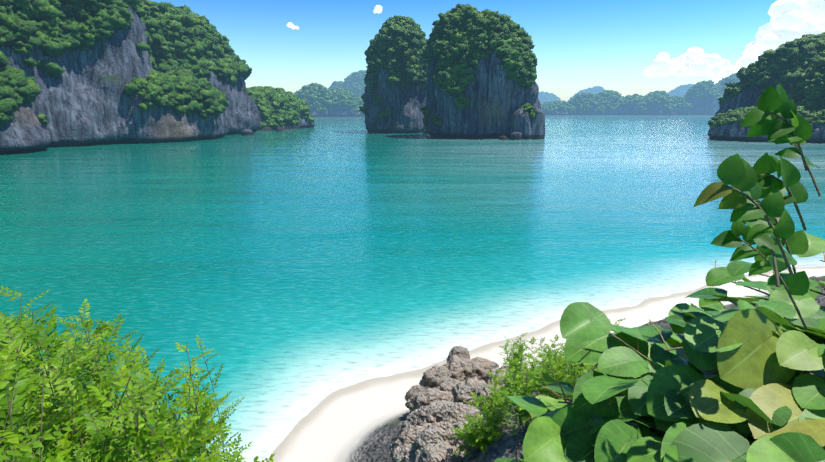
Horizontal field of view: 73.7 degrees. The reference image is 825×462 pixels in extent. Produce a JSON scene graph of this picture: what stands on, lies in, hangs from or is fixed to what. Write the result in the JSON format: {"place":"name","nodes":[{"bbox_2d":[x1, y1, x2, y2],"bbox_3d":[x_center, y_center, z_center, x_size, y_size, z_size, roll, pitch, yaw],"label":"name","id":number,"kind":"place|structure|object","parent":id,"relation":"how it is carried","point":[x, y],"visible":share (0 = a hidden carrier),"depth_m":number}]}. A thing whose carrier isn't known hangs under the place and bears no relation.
{"place":"outdoors","nodes":[
{"label":"outdoors","id":0,"kind":"place"},
{"bbox_2d":[257,100,314,130],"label":"cliff","id":1,"kind":"structure","parent":0,"point":[305,123],"depth_m":504.53},
{"bbox_2d":[246,86,314,127],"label":"trees","id":2,"kind":"object","parent":1,"relation":"on","point":[292,105],"visible":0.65,"depth_m":496.39},
{"bbox_2d":[287,23,298,28],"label":"cloud","id":3,"kind":"structure","parent":0,"point":[291,25],"depth_m":8433.53},
{"bbox_2d":[373,5,381,12],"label":"cloud","id":4,"kind":"structure","parent":0,"point":[378,8],"depth_m":8315.15},
{"bbox_2d":[0,115,824,461],"bbox_3d":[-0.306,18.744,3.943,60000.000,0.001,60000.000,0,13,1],"label":"sea water","id":5,"kind":"structure","parent":0,"point":[294,277],"depth_m":82.12},
{"bbox_2d":[0,102,50,153],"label":"cliff","id":6,"kind":"structure","parent":5,"relation":"in","point":[22,131],"depth_m":240.43},
{"bbox_2d":[0,51,40,126],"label":"island trees","id":7,"kind":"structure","parent":6,"relation":"on","point":[18,87],"depth_m":242.31},
{"bbox_2d":[0,1,152,146],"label":"cliff","id":8,"kind":"structure","parent":5,"relation":"in","point":[83,100],"depth_m":289.82},
{"bbox_2d":[0,0,157,123],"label":"island trees","id":9,"kind":"object","parent":8,"relation":"on","point":[58,29],"visible":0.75,"depth_m":278.19},
{"bbox_2d":[116,92,228,143],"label":"cliff","id":10,"kind":"structure","parent":5,"relation":"in","point":[154,123],"depth_m":312.39},
{"bbox_2d":[123,69,229,118],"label":"trees","id":11,"kind":"object","parent":10,"relation":"on","point":[175,90],"visible":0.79,"depth_m":322.50},
{"bbox_2d":[160,34,260,134],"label":"cliff","id":12,"kind":"structure","parent":5,"relation":"on","point":[242,112],"depth_m":412.85},
{"bbox_2d":[138,0,252,95],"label":"island trees","id":13,"kind":"object","parent":12,"relation":"on","point":[201,46],"visible":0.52,"depth_m":382.50},
{"bbox_2d":[241,129,253,135],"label":"island rock","id":14,"kind":"object","parent":5,"relation":"in","point":[246,132],"visible":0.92,"depth_m":393.80},
{"bbox_2d":[308,89,329,116],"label":"island","id":15,"kind":"structure","parent":5,"relation":"in","point":[314,112],"depth_m":1221.22},
{"bbox_2d":[294,82,331,112],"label":"island trees","id":16,"kind":"object","parent":15,"relation":"on","point":[310,95],"visible":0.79,"depth_m":1223.22},
{"bbox_2d":[329,94,361,116],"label":"island","id":17,"kind":"structure","parent":5,"relation":"in","point":[342,111],"depth_m":1235.47},
{"bbox_2d":[329,88,361,116],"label":"island trees","id":18,"kind":"object","parent":17,"relation":"on","point":[342,94],"visible":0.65,"depth_m":1247.17},
{"bbox_2d":[363,67,425,132],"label":"cliff","id":19,"kind":"structure","parent":5,"relation":"in","point":[406,103],"depth_m":426.39},
{"bbox_2d":[359,15,427,124],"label":"island trees","id":20,"kind":"object","parent":19,"relation":"on","point":[396,45],"visible":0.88,"depth_m":420.26},
{"bbox_2d":[425,49,540,138],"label":"cliff","id":21,"kind":"structure","parent":5,"relation":"in","point":[495,96],"depth_m":350.88},
{"bbox_2d":[420,3,537,126],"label":"island trees","id":22,"kind":"object","parent":21,"relation":"on","point":[462,41],"visible":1,"depth_m":347.67},
{"bbox_2d":[499,136,506,139],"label":"island rock","id":23,"kind":"object","parent":5,"relation":"in","point":[502,137],"visible":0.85,"depth_m":338.63},
{"bbox_2d":[510,132,521,139],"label":"island rock","id":24,"kind":"object","parent":5,"relation":"in","point":[515,135],"visible":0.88,"depth_m":338.80},
{"bbox_2d":[510,107,544,139],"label":"cliff","id":25,"kind":"structure","parent":5,"relation":"in","point":[525,125],"depth_m":343.51},
{"bbox_2d":[520,103,537,118],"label":"bush","id":26,"kind":"object","parent":25,"relation":"on","point":[529,107],"visible":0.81,"depth_m":343.24},
{"bbox_2d":[542,104,575,114],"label":"island","id":27,"kind":"structure","parent":5,"relation":"on","point":[564,112],"depth_m":1510.81},
{"bbox_2d":[541,100,576,112],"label":"island trees","id":28,"kind":"object","parent":27,"relation":"on","point":[556,104],"visible":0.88,"depth_m":1515.09},
{"bbox_2d":[576,97,606,114],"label":"island","id":29,"kind":"structure","parent":5,"relation":"on","point":[593,107],"depth_m":1508.38},
{"bbox_2d":[568,92,608,113],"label":"island trees","id":30,"kind":"object","parent":29,"relation":"on","point":[599,103],"visible":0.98,"depth_m":1517.36},
{"bbox_2d":[605,100,621,114],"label":"island","id":31,"kind":"structure","parent":5,"relation":"on","point":[609,111],"depth_m":1529.83},
{"bbox_2d":[598,90,623,109],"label":"island trees","id":32,"kind":"object","parent":31,"relation":"on","point":[611,96],"visible":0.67,"depth_m":1536.50},
{"bbox_2d":[620,101,648,114],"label":"island","id":33,"kind":"structure","parent":5,"relation":"on","point":[631,109],"depth_m":1513.39},
{"bbox_2d":[620,93,649,112],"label":"island trees","id":34,"kind":"object","parent":33,"relation":"on","point":[638,99],"visible":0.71,"depth_m":1514.45},
{"bbox_2d":[647,99,675,114],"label":"island","id":35,"kind":"structure","parent":5,"relation":"on","point":[657,109],"depth_m":1501.17},
{"bbox_2d":[643,90,677,112],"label":"island trees","id":36,"kind":"object","parent":35,"relation":"on","point":[669,104],"visible":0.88,"depth_m":1509.52},
{"bbox_2d":[675,101,693,114],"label":"island","id":37,"kind":"structure","parent":5,"relation":"on","point":[685,111],"depth_m":1528.62},
{"bbox_2d":[671,95,694,109],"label":"island trees","id":38,"kind":"object","parent":37,"relation":"on","point":[680,100],"visible":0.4,"depth_m":1535.35},
{"bbox_2d":[687,91,719,114],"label":"island","id":39,"kind":"structure","parent":5,"relation":"on","point":[710,103],"depth_m":1528.03},
{"bbox_2d":[683,80,722,111],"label":"island trees","id":40,"kind":"object","parent":39,"relation":"on","point":[704,88],"visible":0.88,"depth_m":1530.39},
{"bbox_2d":[709,55,823,126],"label":"cliff","id":41,"kind":"structure","parent":5,"relation":"in","point":[748,96],"depth_m":378.35},
{"bbox_2d":[708,106,824,128],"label":"island trees","id":42,"kind":"object","parent":41,"relation":"on","point":[813,115],"visible":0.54,"depth_m":327.63},
{"bbox_2d":[718,32,824,109],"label":"island trees","id":43,"kind":"object","parent":41,"relation":"on","point":[796,64],"visible":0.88,"depth_m":356.02},
{"bbox_2d":[708,117,824,142],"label":"rock cliff","id":44,"kind":"structure","parent":5,"relation":"in","point":[734,131],"depth_m":324.19},
{"bbox_2d":[150,0,777,101],"label":"sky","id":45,"kind":"structure","parent":0,"point":[579,44]},
{"bbox_2d":[266,266,824,461],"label":"beach","id":46,"kind":"structure","parent":0,"point":[362,421],"depth_m":35.23},
{"bbox_2d":[0,286,275,461],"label":"shrubs","id":47,"kind":"object","parent":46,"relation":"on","point":[162,428],"depth_m":2.06},
{"bbox_2d":[392,443,414,461],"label":"beach boulder","id":48,"kind":"object","parent":46,"relation":"on","point":[403,453],"visible":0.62,"depth_m":22.67},
{"bbox_2d":[400,409,417,432],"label":"beach boulder","id":49,"kind":"object","parent":46,"relation":"on","point":[408,421],"visible":0.12,"depth_m":27.10},
{"bbox_2d":[389,422,431,460],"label":"beach boulder","id":50,"kind":"object","parent":46,"relation":"on","point":[407,434],"visible":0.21,"depth_m":23.84},
{"bbox_2d":[406,385,425,399],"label":"beach boulder","id":51,"kind":"object","parent":46,"relation":"on","point":[415,388],"visible":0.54,"depth_m":36.49},
{"bbox_2d":[405,388,453,412],"bbox_3d":[1.098,10.190,32.070,3.108,1.995,2.011,0,13,1],"label":"beach boulder","id":52,"kind":"object","parent":46,"relation":"on","point":[426,397],"visible":0.5,"depth_m":31.71},
{"bbox_2d":[412,400,453,425],"bbox_3d":[1.444,9.164,26.348,2.945,2.026,2.521,0,13,1],"label":"beach boulder","id":53,"kind":"object","parent":46,"relation":"on","point":[427,413],"visible":0.23,"depth_m":26.02},
{"bbox_2d":[421,365,454,388],"bbox_3d":[2.035,10.600,38.692,2.888,2.305,2.609,5,14,22],"label":"beach boulder","id":54,"kind":"object","parent":46,"relation":"on","point":[434,376],"visible":0.58,"depth_m":38.05},
{"bbox_2d":[414,441,463,461],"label":"beach boulder","id":55,"kind":"object","parent":46,"relation":"on","point":[442,451],"visible":0.92,"depth_m":21.14},
{"bbox_2d":[411,421,472,453],"bbox_3d":[1.569,8.933,22.686,3.267,2.094,2.090,0,13,1],"label":"beach boulder","id":56,"kind":"object","parent":46,"relation":"on","point":[435,432],"visible":0.33,"depth_m":22.16},
{"bbox_2d":[432,378,463,391],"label":"beach boulder","id":57,"kind":"object","parent":46,"relation":"on","point":[449,384],"visible":0.19,"depth_m":34.62},
{"bbox_2d":[442,355,473,381],"bbox_3d":[3.396,10.324,39.764,3.150,2.518,3.373,-9,16,-35],"label":"beach boulder","id":58,"kind":"object","parent":46,"relation":"on","point":[461,368],"visible":0.38,"depth_m":38.65},
{"bbox_2d":[448,346,469,358],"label":"beach boulder","id":59,"kind":"object","parent":46,"relation":"on","point":[459,351],"visible":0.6,"depth_m":42.41},
{"bbox_2d":[435,402,485,425],"bbox_3d":[2.392,8.829,24.820,2.760,1.818,2.120,0,13,1],"label":"beach boulder","id":60,"kind":"object","parent":46,"relation":"on","point":[451,412],"visible":0.33,"depth_m":24.67},
{"bbox_2d":[452,376,486,405],"bbox_3d":[3.355,9.285,30.409,2.272,2.175,3.350,0,13,1],"label":"beach boulder","id":61,"kind":"object","parent":46,"relation":"on","point":[461,392],"visible":0.48,"depth_m":29.91},
{"bbox_2d":[471,357,498,379],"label":"beach boulder","id":62,"kind":"object","parent":46,"relation":"on","point":[481,366],"visible":0.27,"depth_m":39.03},
{"bbox_2d":[474,382,502,407],"bbox_3d":[4.046,8.664,27.954,1.855,1.715,2.942,0,13,1],"label":"beach boulder","id":63,"kind":"object","parent":46,"relation":"on","point":[482,390],"visible":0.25,"depth_m":27.69},
{"bbox_2d":[484,367,508,386],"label":"beach boulder","id":64,"kind":"object","parent":46,"relation":"on","point":[488,378],"visible":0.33,"depth_m":36.31},
{"bbox_2d":[503,366,529,376],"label":"beach boulder","id":65,"kind":"object","parent":46,"relation":"on","point":[513,370],"visible":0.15,"depth_m":37.43},
{"bbox_2d":[451,316,625,459],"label":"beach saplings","id":66,"kind":"object","parent":46,"relation":"on","point":[560,370],"depth_m":20.73},
{"bbox_2d":[494,232,824,461],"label":"round bush","id":67,"kind":"object","parent":46,"relation":"on","point":[752,395],"depth_m":1.35},
{"bbox_2d":[515,252,824,461],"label":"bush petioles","id":68,"kind":"object","parent":67,"relation":"attached to","point":[564,396],"visible":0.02,"depth_m":1.56},
{"bbox_2d":[693,84,821,328],"bbox_3d":[0.881,-0.046,1.349,0.235,0.608,0.801,10,16,37],"label":"leafy branch","id":69,"kind":"object","parent":46,"relation":"on","point":[737,171],"depth_m":1.21},
{"bbox_2d":[641,47,736,77],"bbox_3d":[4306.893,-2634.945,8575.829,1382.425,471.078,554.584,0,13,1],"label":"cloud","id":70,"kind":"structure","parent":0,"point":[693,61],"depth_m":8451.98},
{"bbox_2d":[712,75,724,83],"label":"cloud","id":71,"kind":"structure","parent":0,"point":[715,80],"depth_m":8862.07},
{"bbox_2d":[724,0,824,76],"bbox_3d":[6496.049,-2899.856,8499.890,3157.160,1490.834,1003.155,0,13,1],"label":"cloud","id":72,"kind":"structure","parent":0,"point":[791,20],"depth_m":8211.74},
{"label":"island","id":73,"kind":"object","parent":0,"visible":0},
{"bbox_2d":[358,97,363,113],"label":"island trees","id":74,"kind":"object","parent":73,"relation":"on","point":[361,102],"visible":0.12,"depth_m":1271.50},
{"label":"island","id":75,"kind":"object","parent":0,"visible":0},
{"bbox_2d":[341,70,366,97],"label":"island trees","id":76,"kind":"object","parent":75,"relation":"on","point":[352,87],"visible":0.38,"depth_m":1791.40},
{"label":"island","id":77,"kind":"object","parent":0,"visible":0},
{"bbox_2d":[327,81,342,90],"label":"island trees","id":78,"kind":"object","parent":77,"relation":"on","point":[338,84],"visible":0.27,"depth_m":1830.40},
{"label":"island","id":79,"kind":"object","parent":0,"visible":0},
{"bbox_2d":[715,83,726,95],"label":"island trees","id":80,"kind":"object","parent":79,"relation":"on","point":[720,87],"visible":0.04,"depth_m":1559.29},
{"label":"island","id":81,"kind":"object","parent":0,"visible":0},
{"bbox_2d":[714,72,739,85],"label":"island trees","id":82,"kind":"object","parent":81,"relation":"on","point":[733,77],"visible":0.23,"depth_m":1561.27},
{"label":"island","id":83,"kind":"object","parent":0,"visible":0},
{"bbox_2d":[538,91,560,103],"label":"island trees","id":84,"kind":"object","parent":83,"relation":"on","point":[547,96],"visible":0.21,"depth_m":3139.97},
{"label":"island","id":85,"kind":"object","parent":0,"visible":0},
{"bbox_2d":[567,86,604,101],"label":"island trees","id":86,"kind":"object","parent":85,"relation":"on","point":[596,89],"visible":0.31,"depth_m":3239.74},
{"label":"island","id":87,"kind":"object","parent":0,"visible":0},
{"bbox_2d":[668,84,693,96],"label":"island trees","id":88,"kind":"object","parent":87,"relation":"on","point":[679,92],"visible":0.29,"depth_m":3022.24}
]}

